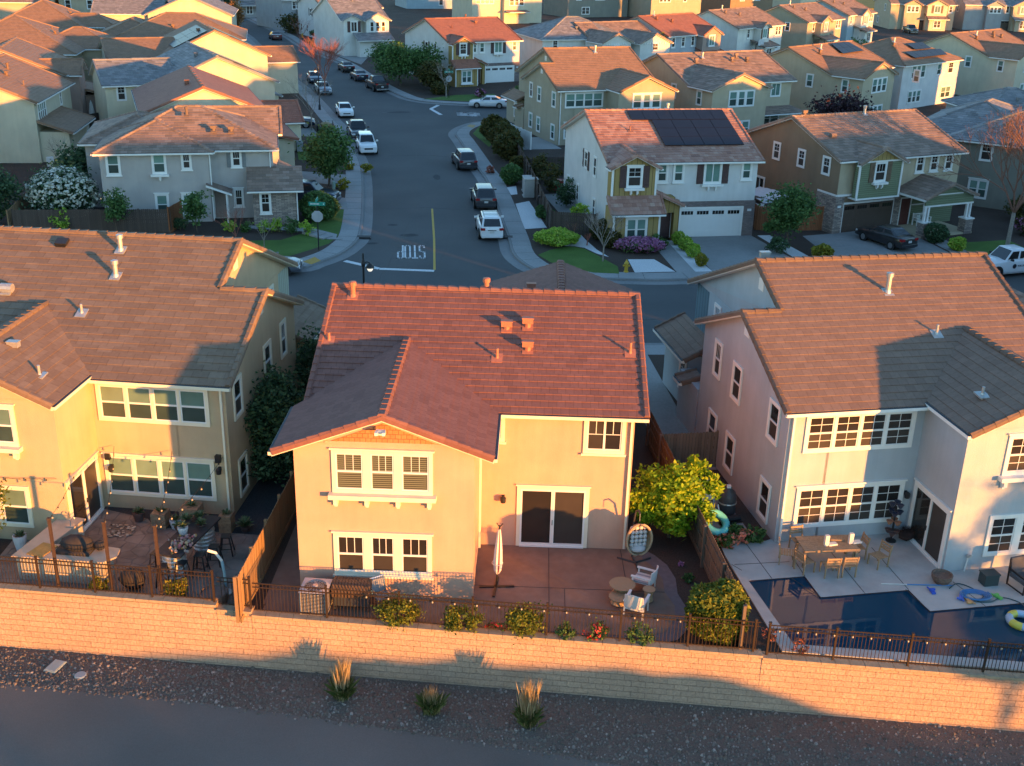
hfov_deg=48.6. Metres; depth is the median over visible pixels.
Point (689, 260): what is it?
white gravel bed
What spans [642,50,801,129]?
house
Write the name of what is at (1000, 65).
window
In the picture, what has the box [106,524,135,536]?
pebble tray
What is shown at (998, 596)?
hose fitting
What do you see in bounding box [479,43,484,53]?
window
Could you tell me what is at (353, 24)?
window
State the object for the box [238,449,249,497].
window
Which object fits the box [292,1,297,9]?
window
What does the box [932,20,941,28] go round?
window
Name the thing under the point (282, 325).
window
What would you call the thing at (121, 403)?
window
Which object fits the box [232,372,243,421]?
window
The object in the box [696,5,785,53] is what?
house
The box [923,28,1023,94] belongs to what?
house
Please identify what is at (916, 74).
window
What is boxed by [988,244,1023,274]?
parked car
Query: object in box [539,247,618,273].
lawn
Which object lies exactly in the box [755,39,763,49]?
basketball hoop
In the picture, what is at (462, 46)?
window
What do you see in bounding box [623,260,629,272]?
fire hydrant
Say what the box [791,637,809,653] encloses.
thin plant
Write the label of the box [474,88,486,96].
flowering shrub
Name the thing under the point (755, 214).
wood fence
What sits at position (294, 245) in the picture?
lawn
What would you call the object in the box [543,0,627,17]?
house
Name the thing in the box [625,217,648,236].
window
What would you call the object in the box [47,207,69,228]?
lime shrub
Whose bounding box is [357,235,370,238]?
storm drain
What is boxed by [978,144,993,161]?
window
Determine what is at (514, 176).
clipped hedge
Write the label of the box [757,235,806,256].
white gravel bed
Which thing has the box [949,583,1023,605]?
garden hose
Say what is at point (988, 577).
storage box
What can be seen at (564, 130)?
window
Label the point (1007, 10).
window
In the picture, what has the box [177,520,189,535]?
plant pot
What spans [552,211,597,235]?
wood fence
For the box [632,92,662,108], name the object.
window
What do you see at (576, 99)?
window
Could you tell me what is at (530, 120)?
window
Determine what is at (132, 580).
covered chair
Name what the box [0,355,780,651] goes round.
backyard ground
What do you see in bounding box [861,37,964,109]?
house
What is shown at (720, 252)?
driveway
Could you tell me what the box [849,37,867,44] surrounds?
garden shrub
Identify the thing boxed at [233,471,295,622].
wood fence
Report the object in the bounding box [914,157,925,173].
window
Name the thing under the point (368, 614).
side path slab
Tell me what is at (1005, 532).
window
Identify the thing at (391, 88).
pavement
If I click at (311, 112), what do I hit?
bare tree
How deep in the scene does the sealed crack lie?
87.90 m
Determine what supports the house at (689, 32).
on the front yard at (402, 18)
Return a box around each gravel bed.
[507,186,516,194]
[516,201,546,228]
[559,235,607,256]
[628,259,674,271]
[668,240,710,271]
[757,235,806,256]
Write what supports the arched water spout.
on the stamped patio at (137, 547)
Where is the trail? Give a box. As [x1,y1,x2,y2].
[0,684,619,765]
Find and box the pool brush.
[926,586,935,593]
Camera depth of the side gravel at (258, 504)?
45.13 m
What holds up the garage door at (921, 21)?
in the house at (932, 15)
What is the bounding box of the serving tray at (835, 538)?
[830,536,843,540]
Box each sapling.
[100,187,133,230]
[179,190,212,232]
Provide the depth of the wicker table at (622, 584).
39.68 m
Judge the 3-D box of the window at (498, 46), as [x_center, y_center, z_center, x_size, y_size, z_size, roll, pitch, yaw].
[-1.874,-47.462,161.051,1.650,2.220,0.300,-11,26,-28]
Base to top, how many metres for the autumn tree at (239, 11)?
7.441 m
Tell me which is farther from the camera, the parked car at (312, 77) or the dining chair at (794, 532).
the parked car at (312, 77)
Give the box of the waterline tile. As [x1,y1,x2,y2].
[749,576,1023,661]
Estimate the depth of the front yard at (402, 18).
244.89 m
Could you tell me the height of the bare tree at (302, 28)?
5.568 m
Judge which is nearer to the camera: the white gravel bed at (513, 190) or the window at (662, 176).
the window at (662, 176)
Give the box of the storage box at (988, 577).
[978,568,1000,586]
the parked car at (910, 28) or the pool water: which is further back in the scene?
the parked car at (910, 28)
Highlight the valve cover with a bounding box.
[74,671,86,679]
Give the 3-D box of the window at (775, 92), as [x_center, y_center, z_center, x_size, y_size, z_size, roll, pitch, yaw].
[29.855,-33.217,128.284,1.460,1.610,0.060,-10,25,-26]
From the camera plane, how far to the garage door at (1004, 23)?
267.65 m
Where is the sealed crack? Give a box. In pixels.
[378,143,417,282]
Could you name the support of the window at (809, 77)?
in the house at (827, 66)
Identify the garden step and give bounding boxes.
[302,229,316,234]
[309,232,325,236]
[316,234,332,238]
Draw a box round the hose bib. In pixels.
[963,555,971,571]
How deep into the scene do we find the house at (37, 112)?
104.37 m
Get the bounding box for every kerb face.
[249,18,468,104]
[302,178,363,268]
[455,135,687,280]
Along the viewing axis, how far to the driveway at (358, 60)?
185.33 m
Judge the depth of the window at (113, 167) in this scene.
83.45 m
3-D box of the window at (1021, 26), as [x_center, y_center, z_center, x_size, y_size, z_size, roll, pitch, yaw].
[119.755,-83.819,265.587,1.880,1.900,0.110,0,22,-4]
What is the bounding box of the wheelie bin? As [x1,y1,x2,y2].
[295,140,302,151]
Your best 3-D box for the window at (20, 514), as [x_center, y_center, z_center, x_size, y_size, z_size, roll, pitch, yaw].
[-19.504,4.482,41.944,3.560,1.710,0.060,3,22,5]
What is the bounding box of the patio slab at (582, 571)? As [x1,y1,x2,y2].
[469,544,674,636]
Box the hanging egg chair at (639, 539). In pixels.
[617,509,652,570]
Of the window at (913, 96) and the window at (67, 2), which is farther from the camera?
the window at (67, 2)
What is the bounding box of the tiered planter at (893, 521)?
[885,499,904,542]
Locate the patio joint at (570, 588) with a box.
[514,547,643,602]
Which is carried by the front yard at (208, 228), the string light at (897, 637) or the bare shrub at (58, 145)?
the bare shrub at (58, 145)
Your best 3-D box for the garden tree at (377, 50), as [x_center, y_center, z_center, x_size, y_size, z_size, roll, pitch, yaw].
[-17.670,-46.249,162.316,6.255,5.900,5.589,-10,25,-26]
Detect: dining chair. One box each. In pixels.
[778,536,794,566]
[788,524,802,547]
[793,548,815,575]
[819,558,842,578]
[836,557,859,577]
[852,531,870,559]
[867,539,892,570]
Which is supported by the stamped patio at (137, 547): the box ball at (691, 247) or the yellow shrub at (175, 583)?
the yellow shrub at (175, 583)
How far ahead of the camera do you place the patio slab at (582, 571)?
40.45 m
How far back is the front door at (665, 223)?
84.44 m
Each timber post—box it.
[46,517,59,585]
[101,521,113,590]
[152,524,163,593]
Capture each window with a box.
[0,403,22,459]
[0,484,34,527]
[37,101,46,119]
[59,92,62,105]
[64,0,71,8]
[86,0,92,8]
[95,384,210,426]
[101,451,216,500]
[105,156,122,176]
[116,87,126,100]
[151,155,168,180]
[153,193,169,208]
[180,155,192,170]
[180,192,193,215]
[230,152,242,168]
[232,187,244,207]
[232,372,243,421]
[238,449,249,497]
[246,6,252,13]
[259,193,272,214]
[263,338,272,377]
[279,317,287,359]
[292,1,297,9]
[328,447,436,509]
[331,530,433,579]
[350,21,357,31]
[369,21,374,31]
[375,21,379,31]
[381,20,385,31]
[439,0,443,5]
[458,42,468,58]
[461,70,471,83]
[475,0,493,3]
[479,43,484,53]
[493,42,503,56]
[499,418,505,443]
[509,0,523,5]
[511,42,516,51]
[528,112,532,127]
[529,81,532,97]
[536,116,540,132]
[537,86,541,102]
[550,123,554,140]
[551,91,555,107]
[552,41,557,46]
[563,122,565,138]
[565,92,603,108]
[575,182,579,202]
[581,7,589,14]
[581,421,625,456]
[584,149,587,169]
[591,197,595,213]
[592,155,596,178]
[624,165,644,194]
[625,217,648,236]
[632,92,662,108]
[652,42,658,50]
[657,165,668,183]
[659,0,670,2]
[671,37,675,48]
[671,83,676,98]
[671,165,684,183]
[677,362,686,386]
[680,37,685,47]
[690,36,694,46]
[695,90,701,105]
[701,164,723,190]
[706,407,717,445]
[708,34,715,46]
[712,337,723,380]
[713,302,721,314]
[722,430,735,475]
[728,89,754,107]
[729,360,743,405]
[739,164,752,180]
[740,120,749,129]
[746,29,749,38]
[756,175,764,187]
[756,475,771,524]
[762,27,768,38]
[764,115,778,123]
[765,397,781,446]
[770,83,781,96]
[772,141,780,160]
[775,26,778,35]
[784,22,790,30]
[792,479,907,528]
[796,148,805,168]
[802,411,917,453]
[805,73,813,87]
[821,155,831,175]
[824,22,828,31]
[840,79,848,92]
[863,15,867,24]
[866,32,870,41]
[869,104,882,110]
[871,76,887,93]
[871,160,888,188]
[906,5,919,12]
[906,89,921,103]
[910,65,926,79]
[912,69,920,82]
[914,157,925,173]
[928,156,939,172]
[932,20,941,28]
[933,5,941,13]
[936,63,942,75]
[939,85,950,98]
[942,155,953,171]
[947,62,954,73]
[964,55,972,67]
[967,177,988,199]
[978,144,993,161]
[982,513,1023,556]
[989,6,1001,13]
[996,60,1004,71]
[997,432,1023,488]
[1005,6,1009,13]
[1018,21,1023,29]
[1019,6,1023,14]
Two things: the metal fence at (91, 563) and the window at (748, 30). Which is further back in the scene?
the window at (748, 30)
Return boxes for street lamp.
[313,67,320,109]
[361,253,373,282]
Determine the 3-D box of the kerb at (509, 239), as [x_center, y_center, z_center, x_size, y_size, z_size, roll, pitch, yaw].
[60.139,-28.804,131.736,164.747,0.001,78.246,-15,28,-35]
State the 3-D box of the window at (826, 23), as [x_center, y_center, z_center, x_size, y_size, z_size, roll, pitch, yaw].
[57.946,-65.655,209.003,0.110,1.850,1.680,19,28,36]
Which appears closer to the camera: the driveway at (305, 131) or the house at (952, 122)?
the house at (952, 122)
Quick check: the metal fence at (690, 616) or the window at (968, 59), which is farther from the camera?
the window at (968, 59)
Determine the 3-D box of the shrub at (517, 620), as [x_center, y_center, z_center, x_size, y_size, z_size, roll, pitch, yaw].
[0.414,7.884,37.445,1.839,1.475,1.436,1,22,0]
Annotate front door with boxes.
[213,190,229,217]
[659,213,670,237]
[897,197,911,224]
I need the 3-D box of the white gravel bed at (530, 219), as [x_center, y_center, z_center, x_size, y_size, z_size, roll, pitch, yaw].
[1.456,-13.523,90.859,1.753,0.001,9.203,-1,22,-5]
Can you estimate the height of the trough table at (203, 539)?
1.050 m
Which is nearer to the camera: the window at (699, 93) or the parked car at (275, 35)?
the window at (699, 93)
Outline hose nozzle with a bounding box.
[965,597,975,603]
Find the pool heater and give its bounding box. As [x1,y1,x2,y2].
[701,480,714,507]
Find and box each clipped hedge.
[298,189,341,220]
[430,80,450,94]
[499,162,523,184]
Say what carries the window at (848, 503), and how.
in the house at (839, 394)
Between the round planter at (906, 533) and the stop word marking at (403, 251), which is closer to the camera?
the round planter at (906, 533)
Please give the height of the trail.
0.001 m
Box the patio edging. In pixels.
[469,547,687,640]
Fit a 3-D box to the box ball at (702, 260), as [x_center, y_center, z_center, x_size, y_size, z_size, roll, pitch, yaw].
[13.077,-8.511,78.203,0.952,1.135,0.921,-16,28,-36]
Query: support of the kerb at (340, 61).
on the front yard at (402, 18)
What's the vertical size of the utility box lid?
0.075 m
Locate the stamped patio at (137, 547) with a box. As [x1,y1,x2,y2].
[0,509,258,603]
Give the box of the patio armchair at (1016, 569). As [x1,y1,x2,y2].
[1006,555,1023,595]
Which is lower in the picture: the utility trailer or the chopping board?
the chopping board
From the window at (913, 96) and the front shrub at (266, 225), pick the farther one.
the window at (913, 96)
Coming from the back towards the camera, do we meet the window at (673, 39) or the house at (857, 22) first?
the house at (857, 22)
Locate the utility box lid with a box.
[44,659,66,673]
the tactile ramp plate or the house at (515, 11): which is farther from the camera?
the house at (515, 11)
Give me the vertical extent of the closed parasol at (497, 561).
2.589 m
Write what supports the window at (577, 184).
in the house at (667, 172)
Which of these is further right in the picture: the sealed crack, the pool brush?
the pool brush
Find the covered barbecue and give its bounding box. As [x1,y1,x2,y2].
[331,576,371,611]
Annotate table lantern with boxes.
[823,534,837,545]
[848,532,861,543]
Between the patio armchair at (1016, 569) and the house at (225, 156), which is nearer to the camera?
the patio armchair at (1016, 569)
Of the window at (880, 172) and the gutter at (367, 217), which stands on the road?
the gutter at (367, 217)
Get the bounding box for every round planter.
[898,525,913,540]
[931,568,953,584]
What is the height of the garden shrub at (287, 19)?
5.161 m
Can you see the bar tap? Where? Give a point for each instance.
(70, 525)
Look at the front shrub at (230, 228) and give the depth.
83.50 m
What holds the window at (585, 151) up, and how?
in the house at (667, 172)
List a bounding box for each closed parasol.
[89,100,94,113]
[479,523,513,596]
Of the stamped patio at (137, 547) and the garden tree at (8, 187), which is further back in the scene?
the garden tree at (8, 187)
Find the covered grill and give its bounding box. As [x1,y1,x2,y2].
[55,534,104,556]
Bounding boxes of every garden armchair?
[623,589,650,616]
[631,565,658,586]
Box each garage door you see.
[486,65,513,82]
[680,206,743,236]
[840,198,894,232]
[918,19,923,29]
[1000,20,1008,29]
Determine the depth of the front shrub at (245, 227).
83.57 m
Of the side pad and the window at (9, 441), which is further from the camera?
the side pad
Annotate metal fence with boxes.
[0,556,215,601]
[216,576,251,608]
[252,582,760,651]
[765,621,1023,672]
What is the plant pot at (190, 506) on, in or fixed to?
on the side gravel at (258, 504)
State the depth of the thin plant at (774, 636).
37.44 m
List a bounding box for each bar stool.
[149,549,161,567]
[155,563,169,587]
[173,559,192,584]
[192,552,209,574]
[206,543,223,567]
[219,533,234,556]
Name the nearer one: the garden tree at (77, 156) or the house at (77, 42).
the garden tree at (77, 156)
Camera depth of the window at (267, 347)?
47.48 m
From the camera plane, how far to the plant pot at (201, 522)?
41.40 m
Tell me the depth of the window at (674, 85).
125.12 m
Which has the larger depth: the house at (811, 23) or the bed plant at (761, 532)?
the house at (811, 23)
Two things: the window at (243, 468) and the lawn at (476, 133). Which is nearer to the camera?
the window at (243, 468)
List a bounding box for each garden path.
[249,225,336,237]
[659,243,695,272]
[924,238,966,251]
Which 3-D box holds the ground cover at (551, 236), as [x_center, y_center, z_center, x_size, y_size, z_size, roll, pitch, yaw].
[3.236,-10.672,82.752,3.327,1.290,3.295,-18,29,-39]
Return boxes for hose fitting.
[991,593,1002,599]
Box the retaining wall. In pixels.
[0,583,1023,731]
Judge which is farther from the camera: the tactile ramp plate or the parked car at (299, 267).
the tactile ramp plate
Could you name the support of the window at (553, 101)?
in the house at (559, 87)
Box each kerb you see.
[247,35,363,266]
[250,18,461,103]
[455,121,688,278]
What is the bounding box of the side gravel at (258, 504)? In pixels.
[104,456,293,534]
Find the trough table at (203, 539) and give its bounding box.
[154,515,220,579]
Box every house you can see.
[0,0,58,18]
[0,0,119,30]
[0,14,116,80]
[0,37,96,113]
[0,53,95,162]
[0,225,325,539]
[58,0,92,11]
[77,104,303,224]
[88,41,282,119]
[90,0,238,25]
[98,19,300,93]
[100,12,247,40]
[131,65,304,165]
[235,0,255,17]
[256,0,297,29]
[268,260,649,598]
[295,0,383,37]
[310,0,394,56]
[395,0,451,8]
[401,14,523,86]
[452,0,541,23]
[501,45,678,145]
[513,16,627,64]
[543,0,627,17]
[560,103,765,247]
[572,20,673,60]
[626,11,723,52]
[627,0,700,16]
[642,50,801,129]
[653,250,1023,570]
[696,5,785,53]
[700,0,772,12]
[746,105,979,238]
[763,0,844,48]
[768,40,899,115]
[772,0,818,6]
[816,0,876,42]
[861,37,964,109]
[873,0,957,30]
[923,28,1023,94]
[927,98,1023,209]
[940,87,1023,107]
[952,0,1023,31]
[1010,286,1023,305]
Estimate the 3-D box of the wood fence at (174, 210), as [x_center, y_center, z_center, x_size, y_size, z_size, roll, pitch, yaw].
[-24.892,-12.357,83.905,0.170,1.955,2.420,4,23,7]
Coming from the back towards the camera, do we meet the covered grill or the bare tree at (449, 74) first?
the bare tree at (449, 74)
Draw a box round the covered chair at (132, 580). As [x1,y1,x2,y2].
[118,568,145,589]
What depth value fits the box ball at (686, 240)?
81.61 m
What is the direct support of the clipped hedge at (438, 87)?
on the front yard at (402, 18)
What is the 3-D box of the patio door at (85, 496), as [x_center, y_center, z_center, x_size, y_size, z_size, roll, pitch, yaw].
[-16.180,4.268,43.058,0.100,2.500,2.660,3,22,5]
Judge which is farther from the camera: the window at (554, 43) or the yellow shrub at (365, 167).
the window at (554, 43)
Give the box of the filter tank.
[717,484,736,515]
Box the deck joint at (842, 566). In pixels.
[733,544,984,610]
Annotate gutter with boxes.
[245,18,506,106]
[247,33,372,272]
[448,121,687,284]
[644,343,664,344]
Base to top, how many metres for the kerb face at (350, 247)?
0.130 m
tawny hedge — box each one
[479,113,509,139]
[488,120,520,144]
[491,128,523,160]
[509,155,529,170]
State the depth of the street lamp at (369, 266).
61.17 m
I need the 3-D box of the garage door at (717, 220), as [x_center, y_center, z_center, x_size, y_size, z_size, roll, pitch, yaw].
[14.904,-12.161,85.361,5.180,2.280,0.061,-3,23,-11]
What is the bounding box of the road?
[239,18,1023,342]
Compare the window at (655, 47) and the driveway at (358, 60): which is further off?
the driveway at (358, 60)
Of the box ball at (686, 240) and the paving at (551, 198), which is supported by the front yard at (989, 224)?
the paving at (551, 198)
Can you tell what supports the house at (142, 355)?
on the backyard ground at (672, 552)
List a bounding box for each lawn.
[250,209,343,255]
[297,151,311,160]
[428,94,494,100]
[473,125,490,145]
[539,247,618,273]
[964,240,1023,254]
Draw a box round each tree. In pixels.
[0,164,25,220]
[0,480,11,528]
[46,139,90,190]
[225,0,246,26]
[281,74,332,129]
[287,120,356,185]
[292,16,312,47]
[300,36,344,94]
[364,39,404,78]
[374,37,426,85]
[404,42,446,84]
[412,57,448,86]
[434,62,454,96]
[628,454,725,539]
[758,180,824,247]
[804,84,880,113]
[925,106,1023,244]
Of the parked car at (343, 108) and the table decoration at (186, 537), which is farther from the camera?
the parked car at (343, 108)
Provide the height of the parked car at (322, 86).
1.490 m
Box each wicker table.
[609,577,634,594]
[609,591,626,606]
[643,585,654,602]
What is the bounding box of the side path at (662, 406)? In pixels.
[645,351,717,469]
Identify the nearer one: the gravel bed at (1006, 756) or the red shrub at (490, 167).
the gravel bed at (1006, 756)
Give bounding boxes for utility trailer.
[317,120,335,130]
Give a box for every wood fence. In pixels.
[6,193,39,225]
[11,209,171,232]
[89,113,98,127]
[167,199,182,231]
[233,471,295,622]
[510,123,531,149]
[513,138,524,174]
[524,156,551,227]
[530,157,564,175]
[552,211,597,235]
[645,412,747,648]
[657,430,718,468]
[753,203,757,229]
[755,206,771,229]
[796,206,824,229]
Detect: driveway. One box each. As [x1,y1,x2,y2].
[298,198,347,208]
[301,126,319,136]
[302,171,345,184]
[336,54,367,63]
[679,235,788,270]
[803,231,947,255]
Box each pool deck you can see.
[721,533,1023,610]
[725,557,792,650]
[782,644,1023,671]
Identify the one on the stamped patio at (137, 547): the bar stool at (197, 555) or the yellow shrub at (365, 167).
the bar stool at (197, 555)
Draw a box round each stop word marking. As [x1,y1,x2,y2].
[397,245,425,257]
[457,113,479,115]
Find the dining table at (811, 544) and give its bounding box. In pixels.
[794,534,860,567]
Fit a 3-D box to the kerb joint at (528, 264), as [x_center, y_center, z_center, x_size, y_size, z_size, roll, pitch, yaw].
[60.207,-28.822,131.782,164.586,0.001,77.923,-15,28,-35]
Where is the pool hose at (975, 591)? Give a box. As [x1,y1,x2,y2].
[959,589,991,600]
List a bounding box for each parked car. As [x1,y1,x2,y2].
[269,31,281,39]
[269,249,303,275]
[298,179,341,200]
[301,116,314,127]
[306,71,322,83]
[314,81,331,93]
[335,102,354,117]
[338,61,354,72]
[346,119,368,140]
[350,69,367,80]
[355,131,377,153]
[365,75,388,91]
[451,148,477,169]
[469,95,506,108]
[470,183,496,208]
[474,210,503,238]
[855,224,918,249]
[903,24,917,33]
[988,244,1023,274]
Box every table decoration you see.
[166,537,187,548]
[169,539,191,553]
[177,534,196,546]
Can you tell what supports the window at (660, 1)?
in the house at (641, 7)
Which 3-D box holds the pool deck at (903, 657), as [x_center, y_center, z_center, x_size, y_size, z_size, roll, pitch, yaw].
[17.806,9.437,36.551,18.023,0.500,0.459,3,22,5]
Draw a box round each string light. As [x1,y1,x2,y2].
[51,476,74,518]
[104,451,114,522]
[155,453,171,523]
[156,457,222,527]
[355,593,691,622]
[775,628,1023,650]
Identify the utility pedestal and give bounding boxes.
[332,181,335,189]
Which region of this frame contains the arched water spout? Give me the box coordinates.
[207,549,232,594]
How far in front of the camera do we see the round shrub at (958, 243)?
83.32 m
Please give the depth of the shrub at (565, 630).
37.27 m
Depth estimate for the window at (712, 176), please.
84.02 m
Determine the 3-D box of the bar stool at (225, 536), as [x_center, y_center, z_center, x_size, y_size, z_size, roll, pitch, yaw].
[-10.508,5.944,41.691,0.536,0.758,0.536,-1,22,-6]
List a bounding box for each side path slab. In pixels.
[263,522,300,603]
[263,588,468,624]
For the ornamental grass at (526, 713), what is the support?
on the gravel bed at (1006, 756)
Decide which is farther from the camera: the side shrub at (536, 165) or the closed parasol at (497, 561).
the side shrub at (536, 165)
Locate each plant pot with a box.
[12,529,26,550]
[132,506,143,522]
[150,506,170,528]
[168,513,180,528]
[171,519,180,530]
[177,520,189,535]
[179,500,203,518]
[180,511,192,522]
[193,509,205,520]
[194,517,206,527]
[218,508,235,533]
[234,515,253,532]
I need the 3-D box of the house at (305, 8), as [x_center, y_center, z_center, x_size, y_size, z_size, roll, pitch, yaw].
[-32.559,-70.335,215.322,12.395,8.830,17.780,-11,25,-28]
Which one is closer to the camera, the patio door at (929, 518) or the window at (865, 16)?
the patio door at (929, 518)
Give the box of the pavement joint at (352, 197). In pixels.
[301,90,361,264]
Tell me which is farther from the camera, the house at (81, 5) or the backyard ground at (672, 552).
the house at (81, 5)
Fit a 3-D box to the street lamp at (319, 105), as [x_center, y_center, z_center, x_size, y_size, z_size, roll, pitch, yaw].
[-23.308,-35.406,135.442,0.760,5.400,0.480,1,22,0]
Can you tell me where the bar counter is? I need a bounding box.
[11,517,119,583]
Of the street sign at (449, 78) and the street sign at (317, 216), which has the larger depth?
the street sign at (449, 78)
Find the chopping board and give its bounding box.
[26,542,57,557]
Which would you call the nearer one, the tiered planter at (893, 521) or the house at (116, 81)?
the tiered planter at (893, 521)
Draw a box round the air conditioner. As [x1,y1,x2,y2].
[298,577,332,615]
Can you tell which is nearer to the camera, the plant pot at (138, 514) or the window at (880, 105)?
the plant pot at (138, 514)
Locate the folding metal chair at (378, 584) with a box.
[370,574,391,606]
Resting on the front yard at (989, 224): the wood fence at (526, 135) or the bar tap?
the wood fence at (526, 135)
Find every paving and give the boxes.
[523,137,560,149]
[545,194,582,224]
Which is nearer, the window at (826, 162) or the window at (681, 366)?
the window at (681, 366)
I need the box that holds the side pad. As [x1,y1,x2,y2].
[710,500,746,532]
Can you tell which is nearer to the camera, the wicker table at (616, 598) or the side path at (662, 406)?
the wicker table at (616, 598)
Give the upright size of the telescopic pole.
0.033 m
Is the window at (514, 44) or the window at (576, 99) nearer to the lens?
the window at (576, 99)
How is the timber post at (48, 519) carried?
on the stamped patio at (137, 547)
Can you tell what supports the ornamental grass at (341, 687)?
on the gravel bed at (1006, 756)
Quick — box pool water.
[750,577,1023,661]
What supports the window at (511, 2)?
in the house at (515, 11)
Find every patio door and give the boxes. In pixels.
[65,450,103,531]
[516,484,590,548]
[907,478,952,568]
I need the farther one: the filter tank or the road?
the road
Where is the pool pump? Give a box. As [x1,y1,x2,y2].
[717,504,742,525]
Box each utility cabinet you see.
[521,175,531,191]
[522,177,538,197]
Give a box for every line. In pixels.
[343,260,433,271]
[430,105,441,114]
[431,209,435,269]
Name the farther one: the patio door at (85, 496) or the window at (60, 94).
the window at (60, 94)
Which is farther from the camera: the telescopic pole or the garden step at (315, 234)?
the garden step at (315, 234)
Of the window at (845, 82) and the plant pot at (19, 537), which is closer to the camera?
the plant pot at (19, 537)
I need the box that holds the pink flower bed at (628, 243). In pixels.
[613,235,666,253]
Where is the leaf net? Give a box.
[957,594,964,601]
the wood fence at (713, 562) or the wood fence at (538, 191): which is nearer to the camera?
the wood fence at (713, 562)
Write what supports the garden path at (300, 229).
on the front yard at (208, 228)
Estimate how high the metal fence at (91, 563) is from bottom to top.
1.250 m
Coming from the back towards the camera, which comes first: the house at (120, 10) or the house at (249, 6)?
the house at (249, 6)
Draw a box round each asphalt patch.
[387,111,409,112]
[400,234,417,236]
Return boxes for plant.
[485,620,506,631]
[582,617,611,641]
[651,233,668,249]
[681,573,695,582]
[715,533,740,548]
[720,522,743,533]
[732,527,756,543]
[747,523,766,543]
[761,627,776,641]
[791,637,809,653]
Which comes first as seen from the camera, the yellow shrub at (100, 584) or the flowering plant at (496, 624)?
the flowering plant at (496, 624)
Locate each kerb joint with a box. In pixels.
[249,37,361,257]
[478,166,667,278]
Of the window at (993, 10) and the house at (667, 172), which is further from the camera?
the window at (993, 10)
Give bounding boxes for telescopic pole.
[881,583,951,585]
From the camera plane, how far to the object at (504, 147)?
110.19 m
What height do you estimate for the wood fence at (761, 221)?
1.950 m
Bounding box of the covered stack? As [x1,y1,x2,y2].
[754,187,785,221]
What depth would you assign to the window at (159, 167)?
84.07 m
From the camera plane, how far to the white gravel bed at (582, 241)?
82.52 m
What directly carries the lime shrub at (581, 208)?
on the front yard at (989, 224)
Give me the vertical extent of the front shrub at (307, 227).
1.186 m
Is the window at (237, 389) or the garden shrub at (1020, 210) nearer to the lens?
the window at (237, 389)
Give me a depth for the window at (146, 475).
44.14 m
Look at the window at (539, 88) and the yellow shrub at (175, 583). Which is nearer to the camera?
the yellow shrub at (175, 583)
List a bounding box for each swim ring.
[706,509,729,535]
[1005,610,1023,630]
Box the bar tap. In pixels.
[65,517,75,526]
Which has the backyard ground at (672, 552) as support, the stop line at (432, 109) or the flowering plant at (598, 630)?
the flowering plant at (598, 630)
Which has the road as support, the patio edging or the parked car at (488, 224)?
the parked car at (488, 224)
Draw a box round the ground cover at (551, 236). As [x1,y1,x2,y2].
[533,226,580,246]
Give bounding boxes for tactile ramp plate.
[303,257,320,263]
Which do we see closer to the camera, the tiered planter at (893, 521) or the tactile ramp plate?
the tiered planter at (893, 521)
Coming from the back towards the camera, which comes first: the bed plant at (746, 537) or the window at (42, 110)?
the window at (42, 110)
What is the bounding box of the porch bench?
[911,213,931,225]
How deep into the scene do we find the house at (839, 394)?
43.56 m
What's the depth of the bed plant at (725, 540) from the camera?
43.01 m
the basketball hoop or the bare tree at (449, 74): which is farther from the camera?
the basketball hoop
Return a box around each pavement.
[246,36,361,265]
[250,17,468,103]
[457,121,711,278]
[644,345,664,354]
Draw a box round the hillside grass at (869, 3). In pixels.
[856,0,874,9]
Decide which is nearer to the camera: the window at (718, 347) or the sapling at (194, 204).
the window at (718, 347)
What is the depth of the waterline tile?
40.12 m
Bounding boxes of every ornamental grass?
[323,656,360,702]
[414,685,450,715]
[510,675,546,730]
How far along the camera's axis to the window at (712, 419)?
49.65 m
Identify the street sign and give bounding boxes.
[309,197,324,249]
[445,68,452,81]
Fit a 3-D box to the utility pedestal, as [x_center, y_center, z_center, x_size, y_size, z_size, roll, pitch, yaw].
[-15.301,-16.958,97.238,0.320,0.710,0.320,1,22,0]
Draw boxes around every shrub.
[18,154,102,214]
[44,137,74,157]
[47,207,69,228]
[86,575,109,589]
[163,577,187,595]
[173,216,188,229]
[205,206,246,236]
[220,219,237,231]
[238,221,252,232]
[243,360,304,486]
[247,210,278,247]
[253,219,270,232]
[269,217,283,231]
[274,12,300,33]
[282,216,299,233]
[290,321,320,401]
[298,219,315,235]
[336,177,350,189]
[343,161,356,169]
[360,161,373,172]
[370,592,425,631]
[439,602,484,634]
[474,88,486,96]
[485,165,494,172]
[501,600,552,644]
[526,152,550,181]
[539,159,562,191]
[553,177,577,205]
[554,620,576,639]
[569,203,590,229]
[584,210,624,260]
[589,218,606,239]
[601,228,621,247]
[624,619,657,648]
[684,577,750,645]
[764,235,790,253]
[811,243,834,255]
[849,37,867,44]
[923,222,950,243]
[947,236,966,250]
[1003,195,1023,217]
[1014,213,1023,235]
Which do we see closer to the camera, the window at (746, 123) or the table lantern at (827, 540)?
the table lantern at (827, 540)
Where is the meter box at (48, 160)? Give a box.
[46,157,53,166]
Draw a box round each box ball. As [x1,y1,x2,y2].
[535,204,544,217]
[543,209,554,220]
[671,231,685,244]
[677,235,692,250]
[685,242,700,257]
[694,252,708,266]
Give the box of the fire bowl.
[199,584,227,602]

